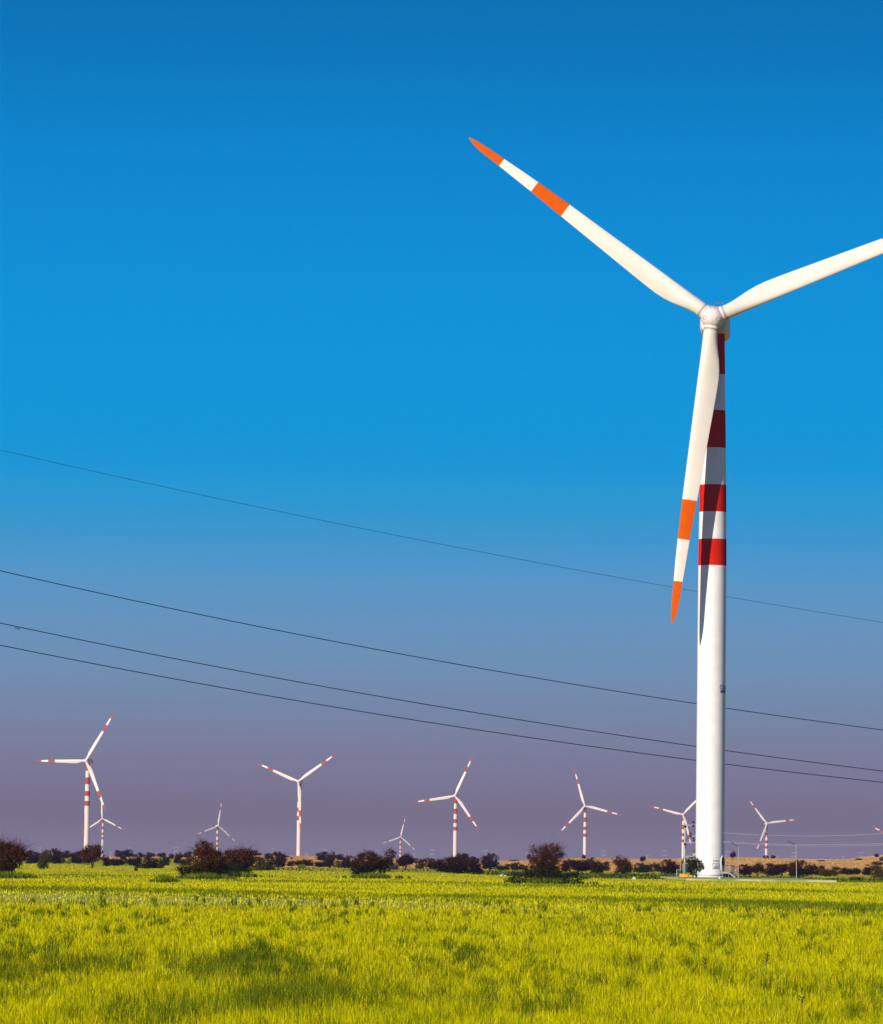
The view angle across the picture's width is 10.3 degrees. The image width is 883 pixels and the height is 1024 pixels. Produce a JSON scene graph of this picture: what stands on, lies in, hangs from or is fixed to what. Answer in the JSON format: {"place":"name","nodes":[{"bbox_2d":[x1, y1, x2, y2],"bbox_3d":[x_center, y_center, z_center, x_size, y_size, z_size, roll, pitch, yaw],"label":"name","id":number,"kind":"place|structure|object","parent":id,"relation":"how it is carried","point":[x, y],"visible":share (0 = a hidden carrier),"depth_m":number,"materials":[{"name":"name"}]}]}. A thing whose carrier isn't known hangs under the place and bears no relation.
{"place":"outdoors","nodes":[
{"label":"outdoors","id":0,"kind":"place"},
{"bbox_2d":[0,893,855,914],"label":"track","id":1,"kind":"structure","parent":0,"point":[184,899],"depth_m":268.67,"materials":[{"name":"brown soil"}]},
{"bbox_2d":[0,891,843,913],"bbox_3d":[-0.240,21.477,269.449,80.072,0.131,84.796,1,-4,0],"label":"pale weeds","id":2,"kind":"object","parent":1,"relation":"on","point":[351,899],"visible":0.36,"depth_m":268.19,"materials":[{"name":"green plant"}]},
{"bbox_2d":[0,623,880,770],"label":"power line","id":3,"kind":"object","parent":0,"point":[415,702],"visible":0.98,"depth_m":751.97,"materials":[{"name":"metal"}]},
{"bbox_2d":[0,570,881,729],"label":"power line","id":4,"kind":"object","parent":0,"point":[416,656],"visible":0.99,"depth_m":753.04,"materials":[{"name":"metal"}]},
{"bbox_2d":[0,863,882,1023],"bbox_3d":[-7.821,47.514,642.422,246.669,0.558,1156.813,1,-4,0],"label":"field grass","id":5,"kind":"structure","parent":0,"point":[647,923],"depth_m":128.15,"materials":[{"name":"plant"}]},
{"bbox_2d":[0,645,882,782],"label":"power line","id":6,"kind":"object","parent":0,"point":[419,720],"visible":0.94,"depth_m":753.00,"materials":[{"name":"metal"}]},
{"bbox_2d":[0,0,882,860],"label":"sky","id":7,"kind":"structure","parent":0,"point":[263,254],"materials":[{"name":"blue"}]},
{"bbox_2d":[2,450,882,622],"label":"power line","id":8,"kind":"object","parent":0,"point":[412,538],"visible":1,"depth_m":753.42,"materials":[{"name":"metal"}]},
{"bbox_2d":[3,855,882,912],"bbox_3d":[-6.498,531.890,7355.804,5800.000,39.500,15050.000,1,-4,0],"label":"ground","id":9,"kind":"structure","parent":0,"point":[732,861],"depth_m":946.78,"materials":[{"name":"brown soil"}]},
{"bbox_2d":[0,830,35,872],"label":"thorn bush","id":10,"kind":"object","parent":9,"relation":"on","point":[10,855],"visible":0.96,"depth_m":486.16,"materials":[{"name":"brown plant"}]},
{"bbox_2d":[24,850,39,863],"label":"bush","id":11,"kind":"object","parent":9,"relation":"on","point":[33,859],"visible":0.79,"depth_m":1160.46,"materials":[{"name":"green plant"}]},
{"bbox_2d":[36,851,51,868],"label":"bush","id":12,"kind":"object","parent":9,"relation":"on","point":[43,859],"visible":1,"depth_m":783.60,"materials":[{"name":"green plant"}]},
{"bbox_2d":[48,848,61,863],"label":"bush","id":13,"kind":"object","parent":9,"relation":"on","point":[56,856],"visible":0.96,"depth_m":1154.56,"materials":[{"name":"green plant"}]},
{"bbox_2d":[60,850,69,858],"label":"bush","id":14,"kind":"object","parent":9,"relation":"on","point":[65,855],"visible":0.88,"depth_m":1643.28,"materials":[{"name":"green plant"}]},
{"bbox_2d":[35,713,113,848],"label":"wind turbine","id":15,"kind":"object","parent":9,"relation":"on","point":[89,770],"visible":0.95,"depth_m":3844.74,"materials":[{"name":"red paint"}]},
{"bbox_2d":[68,851,83,863],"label":"bush","id":16,"kind":"object","parent":9,"relation":"on","point":[75,859],"visible":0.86,"depth_m":1198.36,"materials":[{"name":"green plant"}]},
{"bbox_2d":[79,843,104,868],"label":"thorn bush","id":17,"kind":"object","parent":9,"relation":"on","point":[92,854],"visible":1,"depth_m":835.42,"materials":[{"name":"brown plant"}]},
{"bbox_2d":[83,793,123,856],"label":"wind turbine","id":18,"kind":"object","parent":9,"relation":"on","point":[102,838],"visible":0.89,"depth_m":8383.49,"materials":[{"name":"red paint"}]},
{"bbox_2d":[100,856,111,865],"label":"bush","id":19,"kind":"object","parent":9,"relation":"on","point":[106,861],"visible":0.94,"depth_m":1004.99,"materials":[{"name":"green plant"}]},
{"bbox_2d":[114,849,122,856],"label":"bush","id":20,"kind":"object","parent":9,"relation":"on","point":[117,854],"visible":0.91,"depth_m":1870.74,"materials":[{"name":"green plant"}]},
{"bbox_2d":[110,855,128,865],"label":"bush","id":21,"kind":"object","parent":9,"relation":"on","point":[117,862],"visible":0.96,"depth_m":1046.86,"materials":[{"name":"green plant"}]},
{"bbox_2d":[122,849,134,857],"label":"bush","id":22,"kind":"object","parent":9,"relation":"on","point":[128,853],"visible":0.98,"depth_m":1790.79,"materials":[{"name":"green plant"}]},
{"bbox_2d":[123,855,142,865],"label":"bush","id":23,"kind":"object","parent":9,"relation":"on","point":[132,861],"visible":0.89,"depth_m":1094.58,"materials":[{"name":"green plant"}]},
{"bbox_2d":[132,862,143,867],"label":"bush","id":24,"kind":"object","parent":9,"relation":"on","point":[137,865],"visible":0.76,"depth_m":887.35,"materials":[{"name":"green plant"}]},
{"bbox_2d":[142,856,160,868],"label":"bush","id":25,"kind":"object","parent":9,"relation":"on","point":[151,864],"visible":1,"depth_m":873.36,"materials":[{"name":"green plant"}]},
{"bbox_2d":[159,855,170,865],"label":"bush","id":26,"kind":"object","parent":9,"relation":"on","point":[165,860],"visible":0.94,"depth_m":1120.55,"materials":[{"name":"green plant"}]},
{"bbox_2d":[174,851,183,863],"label":"bush","id":27,"kind":"object","parent":9,"relation":"on","point":[179,856],"visible":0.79,"depth_m":1268.37,"materials":[{"name":"green plant"}]},
{"bbox_2d":[178,857,189,864],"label":"bush","id":28,"kind":"object","parent":9,"relation":"on","point":[182,861],"visible":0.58,"depth_m":1186.61,"materials":[{"name":"green plant"}]},
{"bbox_2d":[170,836,232,876],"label":"thorn bush","id":29,"kind":"object","parent":9,"relation":"on","point":[208,862],"visible":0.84,"depth_m":520.02,"materials":[{"name":"brown plant"}]},
{"bbox_2d":[196,801,236,849],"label":"wind turbine","id":30,"kind":"object","parent":9,"relation":"on","point":[217,826],"visible":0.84,"depth_m":8234.09,"materials":[{"name":"red paint"}]},
{"bbox_2d":[214,858,243,877],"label":"bush","id":31,"kind":"object","parent":9,"relation":"on","point":[235,868],"visible":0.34,"depth_m":542.28,"materials":[{"name":"green plant"}]},
{"bbox_2d":[217,842,258,873],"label":"thorn bush","id":32,"kind":"object","parent":9,"relation":"on","point":[240,857],"visible":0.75,"depth_m":583.91,"materials":[{"name":"brown plant"}]},
{"bbox_2d":[251,855,279,870],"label":"bush","id":33,"kind":"object","parent":9,"relation":"on","point":[259,865],"visible":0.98,"depth_m":835.23,"materials":[{"name":"green plant"}]},
{"bbox_2d":[268,851,288,866],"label":"bush","id":34,"kind":"object","parent":9,"relation":"on","point":[279,856],"visible":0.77,"depth_m":1092.38,"materials":[{"name":"green plant"}]},
{"bbox_2d":[286,860,294,865],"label":"thorn bush","id":35,"kind":"object","parent":9,"relation":"on","point":[291,863],"visible":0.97,"depth_m":1170.66,"materials":[{"name":"brown plant"}]},
{"bbox_2d":[257,753,336,855],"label":"wind turbine","id":36,"kind":"object","parent":9,"relation":"on","point":[300,781],"visible":0.96,"depth_m":4472.10,"materials":[{"name":"red paint"}]},
{"bbox_2d":[293,858,308,865],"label":"thorn bush","id":37,"kind":"object","parent":9,"relation":"on","point":[298,862],"visible":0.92,"depth_m":1178.46,"materials":[{"name":"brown plant"}]},
{"bbox_2d":[306,859,313,865],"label":"bush","id":38,"kind":"object","parent":9,"relation":"on","point":[310,863],"visible":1,"depth_m":1184.49,"materials":[{"name":"green plant"}]},
{"bbox_2d":[314,860,324,866],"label":"bush","id":39,"kind":"object","parent":9,"relation":"on","point":[320,864],"visible":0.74,"depth_m":1132.71,"materials":[{"name":"green plant"}]},
{"bbox_2d":[315,851,327,860],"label":"bush","id":40,"kind":"object","parent":9,"relation":"on","point":[322,856],"visible":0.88,"depth_m":1535.83,"materials":[{"name":"green plant"}]},
{"bbox_2d":[323,851,337,867],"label":"thorn bush","id":41,"kind":"object","parent":9,"relation":"on","point":[329,862],"visible":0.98,"depth_m":1116.62,"materials":[{"name":"green plant"}]},
{"bbox_2d":[334,860,342,867],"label":"bush","id":42,"kind":"object","parent":9,"relation":"on","point":[338,864],"visible":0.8,"depth_m":1102.80,"materials":[{"name":"green plant"}]},
{"bbox_2d":[336,854,344,859],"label":"bush","id":43,"kind":"object","parent":9,"relation":"on","point":[339,856],"visible":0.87,"depth_m":1585.49,"materials":[{"name":"green plant"}]},
{"bbox_2d":[341,855,354,867],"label":"bush","id":44,"kind":"object","parent":9,"relation":"on","point":[346,861],"visible":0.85,"depth_m":1084.78,"materials":[{"name":"green plant"}]},
{"bbox_2d":[347,847,397,875],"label":"thorn bush","id":45,"kind":"object","parent":9,"relation":"on","point":[372,862],"visible":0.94,"depth_m":599.95,"materials":[{"name":"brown plant"}]},
{"bbox_2d":[390,863,398,869],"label":"bush","id":46,"kind":"object","parent":9,"relation":"on","point":[395,867],"visible":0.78,"depth_m":1015.08,"materials":[{"name":"green plant"}]},
{"bbox_2d":[381,816,416,855],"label":"wind turbine","id":47,"kind":"object","parent":9,"relation":"on","point":[400,837],"visible":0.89,"depth_m":10077.95,"materials":[{"name":"red paint"}]},
{"bbox_2d":[396,851,415,869],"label":"tree","id":48,"kind":"object","parent":9,"relation":"on","point":[406,860],"visible":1,"depth_m":996.94,"materials":[{"name":"green plant"}]},
{"bbox_2d":[414,861,424,868],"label":"bush","id":49,"kind":"object","parent":9,"relation":"on","point":[420,865],"visible":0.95,"depth_m":1098.67,"materials":[{"name":"green plant"}]},
{"bbox_2d":[421,857,435,861],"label":"bush","id":50,"kind":"object","parent":9,"relation":"on","point":[427,860],"visible":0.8,"depth_m":1607.34,"materials":[{"name":"green plant"}]},
{"bbox_2d":[424,858,443,868],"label":"bush","id":51,"kind":"object","parent":9,"relation":"on","point":[430,864],"visible":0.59,"depth_m":1086.47,"materials":[{"name":"green plant"}]},
{"bbox_2d":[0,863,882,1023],"bbox_3d":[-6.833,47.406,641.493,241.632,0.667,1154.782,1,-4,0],"label":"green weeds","id":52,"kind":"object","parent":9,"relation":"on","point":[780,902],"visible":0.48,"depth_m":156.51,"materials":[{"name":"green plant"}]},
{"bbox_2d":[0,899,882,1023],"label":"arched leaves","id":53,"kind":"object","parent":9,"relation":"on","point":[450,949],"visible":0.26,"depth_m":129.21,"materials":[{"name":"green plant"}]},
{"bbox_2d":[433,857,451,872],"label":"bush","id":54,"kind":"object","parent":9,"relation":"on","point":[441,866],"visible":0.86,"depth_m":861.18,"materials":[{"name":"green plant"}]},
{"bbox_2d":[413,756,478,855],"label":"wind turbine","id":55,"kind":"object","parent":9,"relation":"on","point":[456,797],"visible":0.96,"depth_m":4992.15,"materials":[{"name":"red paint"}]},
{"bbox_2d":[447,852,470,873],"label":"bush","id":56,"kind":"object","parent":9,"relation":"on","point":[457,864],"visible":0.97,"depth_m":799.25,"materials":[{"name":"green plant"}]},
{"bbox_2d":[464,857,483,873],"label":"bush","id":57,"kind":"object","parent":9,"relation":"on","point":[474,868],"visible":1,"depth_m":791.44,"materials":[{"name":"green plant"}]},
{"bbox_2d":[479,852,499,869],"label":"bush","id":58,"kind":"object","parent":9,"relation":"on","point":[490,864],"visible":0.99,"depth_m":1114.34,"materials":[{"name":"green plant"}]},
{"bbox_2d":[495,863,512,869],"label":"bush","id":59,"kind":"object","parent":9,"relation":"on","point":[503,867],"visible":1,"depth_m":1068.84,"materials":[{"name":"green plant"}]},
{"bbox_2d":[511,862,522,869],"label":"bush","id":60,"kind":"object","parent":9,"relation":"on","point":[516,866],"visible":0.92,"depth_m":1082.70,"materials":[{"name":"green plant"}]},
{"bbox_2d":[524,838,567,879],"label":"thorn bush","id":61,"kind":"object","parent":9,"relation":"on","point":[542,858],"visible":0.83,"depth_m":588.02,"materials":[{"name":"brown plant"}]},
{"bbox_2d":[501,867,590,883],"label":"bush","id":62,"kind":"object","parent":9,"relation":"on","point":[567,876],"visible":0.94,"depth_m":492.10,"materials":[{"name":"green plant"}]},
{"bbox_2d":[560,858,570,871],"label":"bush","id":63,"kind":"object","parent":9,"relation":"on","point":[564,867],"visible":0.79,"depth_m":993.03,"materials":[{"name":"green plant"}]},
{"bbox_2d":[566,858,589,872],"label":"tree","id":64,"kind":"object","parent":9,"relation":"on","point":[579,865],"visible":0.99,"depth_m":847.33,"materials":[{"name":"green plant"}]},
{"bbox_2d":[273,866,882,880],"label":"undergrowth","id":65,"kind":"object","parent":9,"relation":"on","point":[612,876],"visible":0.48,"depth_m":773.21,"materials":[{"name":"plant"}]},
{"bbox_2d":[558,769,620,857],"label":"wind turbine","id":66,"kind":"object","parent":9,"relation":"on","point":[584,807],"visible":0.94,"depth_m":5639.85,"materials":[{"name":"red paint"}]},
{"bbox_2d":[587,858,604,873],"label":"thorn bush","id":67,"kind":"object","parent":9,"relation":"on","point":[596,867],"visible":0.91,"depth_m":857.31,"materials":[{"name":"brown plant"}]},
{"bbox_2d":[600,861,610,870],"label":"bush","id":68,"kind":"object","parent":9,"relation":"on","point":[606,867],"visible":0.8,"depth_m":1128.77,"materials":[{"name":"green plant"}]},
{"bbox_2d":[611,855,632,873],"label":"thorn bush","id":69,"kind":"object","parent":9,"relation":"on","point":[622,867],"visible":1,"depth_m":893.12,"materials":[{"name":"brown plant"}]},
{"bbox_2d":[632,863,651,872],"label":"bush","id":70,"kind":"object","parent":9,"relation":"on","point":[643,867],"visible":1,"depth_m":1008.70,"materials":[{"name":"green plant"}]},
{"bbox_2d":[652,862,660,871],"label":"bush","id":71,"kind":"object","parent":9,"relation":"on","point":[656,867],"visible":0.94,"depth_m":1082.67,"materials":[{"name":"green plant"}]},
{"bbox_2d":[659,859,679,873],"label":"bush","id":72,"kind":"object","parent":9,"relation":"on","point":[671,867],"visible":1,"depth_m":937.04,"materials":[{"name":"green plant"}]},
{"bbox_2d":[651,800,695,857],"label":"wind turbine","id":73,"kind":"object","parent":9,"relation":"on","point":[684,821],"visible":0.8,"depth_m":6238.41,"materials":[{"name":"red paint"}]},
{"bbox_2d":[683,821,695,873],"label":"distribution pole","id":74,"kind":"object","parent":9,"relation":"on","point":[685,842],"visible":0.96,"depth_m":705.17,"materials":[{"name":"metal"}]},
{"bbox_2d":[686,856,704,876],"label":"tree","id":75,"kind":"object","parent":9,"relation":"on","point":[693,865],"visible":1,"depth_m":688.02,"materials":[{"name":"green plant"}]},
{"bbox_2d":[724,865,734,876],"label":"kiosk","id":76,"kind":"object","parent":9,"relation":"on","point":[727,867],"visible":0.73,"depth_m":711.37,"materials":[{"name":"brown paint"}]},
{"bbox_2d":[730,851,735,858],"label":"tree","id":77,"kind":"object","parent":9,"relation":"on","point":[733,854],"visible":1,"depth_m":1727.62,"materials":[{"name":"green plant"}]},
{"bbox_2d":[736,864,751,874],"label":"bush","id":78,"kind":"object","parent":9,"relation":"on","point":[744,870],"visible":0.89,"depth_m":924.90,"materials":[{"name":"green plant"}]},
{"bbox_2d":[660,876,835,881],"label":"concrete pad","id":79,"kind":"object","parent":9,"relation":"on","point":[748,879],"visible":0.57,"depth_m":639.43,"materials":[{"name":"grey concrete"}]},
{"bbox_2d":[469,137,882,876],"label":"wind turbine","id":80,"kind":"object","parent":79,"relation":"on","point":[707,461],"visible":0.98,"depth_m":700.50,"materials":[{"name":"white paint"}]},
{"bbox_2d":[676,863,694,876],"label":"fence","id":81,"kind":"object","parent":79,"relation":"on","point":[683,869],"visible":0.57,"depth_m":703.53,"materials":[{"name":"metal"}]},
{"bbox_2d":[679,873,691,876],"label":"wall","id":82,"kind":"structure","parent":79,"relation":"on","point":[683,875],"depth_m":701.39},
{"bbox_2d":[721,864,739,877],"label":"entrance stairs","id":83,"kind":"structure","parent":79,"relation":"on","point":[731,873],"depth_m":697.76,"materials":[{"name":"metal"}]},
{"bbox_2d":[731,842,738,877],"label":"street lamp","id":84,"kind":"object","parent":79,"relation":"on","point":[738,857],"visible":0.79,"depth_m":697.77,"materials":[{"name":"metal"}]},
{"bbox_2d":[788,841,796,878],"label":"street lamp","id":85,"kind":"object","parent":79,"relation":"on","point":[796,860],"visible":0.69,"depth_m":670.29,"materials":[{"name":"metal"}]},
{"bbox_2d":[749,862,764,875],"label":"thorn bush","id":86,"kind":"object","parent":9,"relation":"on","point":[757,869],"visible":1,"depth_m":867.46,"materials":[{"name":"brown plant"}]},
{"bbox_2d":[763,952,769,968],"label":"dead stalk","id":87,"kind":"object","parent":9,"relation":"on","point":[766,959],"visible":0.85,"depth_m":107.58,"materials":[{"name":"brown plant"}]},
{"bbox_2d":[748,799,797,857],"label":"wind turbine","id":88,"kind":"object","parent":9,"relation":"on","point":[766,823],"visible":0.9,"depth_m":6857.31,"materials":[{"name":"red paint"}]},
{"bbox_2d":[765,863,780,875],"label":"bush","id":89,"kind":"object","parent":9,"relation":"on","point":[769,871],"visible":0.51,"depth_m":901.39,"materials":[{"name":"green plant"}]},
{"bbox_2d":[772,863,788,875],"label":"tree","id":90,"kind":"object","parent":9,"relation":"on","point":[780,868],"visible":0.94,"depth_m":865.38,"materials":[{"name":"green plant"}]},
{"bbox_2d":[785,860,811,876],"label":"thorn bush","id":91,"kind":"object","parent":9,"relation":"on","point":[801,871],"visible":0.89,"depth_m":833.13,"materials":[{"name":"brown plant"}]},
{"bbox_2d":[797,994,805,1005],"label":"dead stalk","id":92,"kind":"object","parent":9,"relation":"on","point":[801,999],"visible":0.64,"depth_m":79.64,"materials":[{"name":"brown plant"}]},
{"bbox_2d":[806,863,817,874],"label":"bush","id":93,"kind":"object","parent":9,"relation":"on","point":[811,867],"visible":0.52,"depth_m":987.01,"materials":[{"name":"green plant"}]},
{"bbox_2d":[812,865,824,875],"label":"bush","id":94,"kind":"object","parent":9,"relation":"on","point":[816,871],"visible":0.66,"depth_m":967.18,"materials":[{"name":"green plant"}]},
{"bbox_2d":[818,866,842,876],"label":"bush","id":95,"kind":"object","parent":9,"relation":"on","point":[828,872],"visible":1,"depth_m":897.21,"materials":[{"name":"green plant"}]},
{"bbox_2d":[842,866,855,874],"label":"bush","id":96,"kind":"object","parent":9,"relation":"on","point":[850,871],"visible":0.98,"depth_m":1052.82,"materials":[{"name":"green plant"}]},
{"bbox_2d":[852,868,860,874],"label":"thorn bush","id":97,"kind":"object","parent":9,"relation":"on","point":[857,872],"visible":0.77,"depth_m":1082.81,"materials":[{"name":"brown plant"}]},
{"bbox_2d":[862,865,875,874],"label":"bush","id":98,"kind":"object","parent":9,"relation":"on","point":[866,871],"visible":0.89,"depth_m":1042.71,"materials":[{"name":"green plant"}]},
{"bbox_2d":[869,865,882,877],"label":"bush","id":99,"kind":"object","parent":9,"relation":"on","point":[876,873],"visible":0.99,"depth_m":857.24,"materials":[{"name":"green plant"}]},
{"bbox_2d":[871,861,882,864],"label":"bush","id":100,"kind":"object","parent":9,"relation":"on","point":[875,863],"visible":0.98,"depth_m":1428.03,"materials":[{"name":"green plant"}]},
{"bbox_2d":[723,842,871,845],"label":"service wire","id":101,"kind":"object","parent":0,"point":[785,845],"visible":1,"depth_m":701.72,"materials":[{"name":"metal"}]},
{"bbox_2d":[723,841,882,844],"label":"service wire","id":102,"kind":"object","parent":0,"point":[810,844],"visible":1,"depth_m":704.01,"materials":[{"name":"grey metal"}]},
{"bbox_2d":[730,833,882,835],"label":"service wire","id":103,"kind":"object","parent":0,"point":[778,835],"visible":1,"depth_m":701.78,"materials":[{"name":"grey metal"}]}
]}

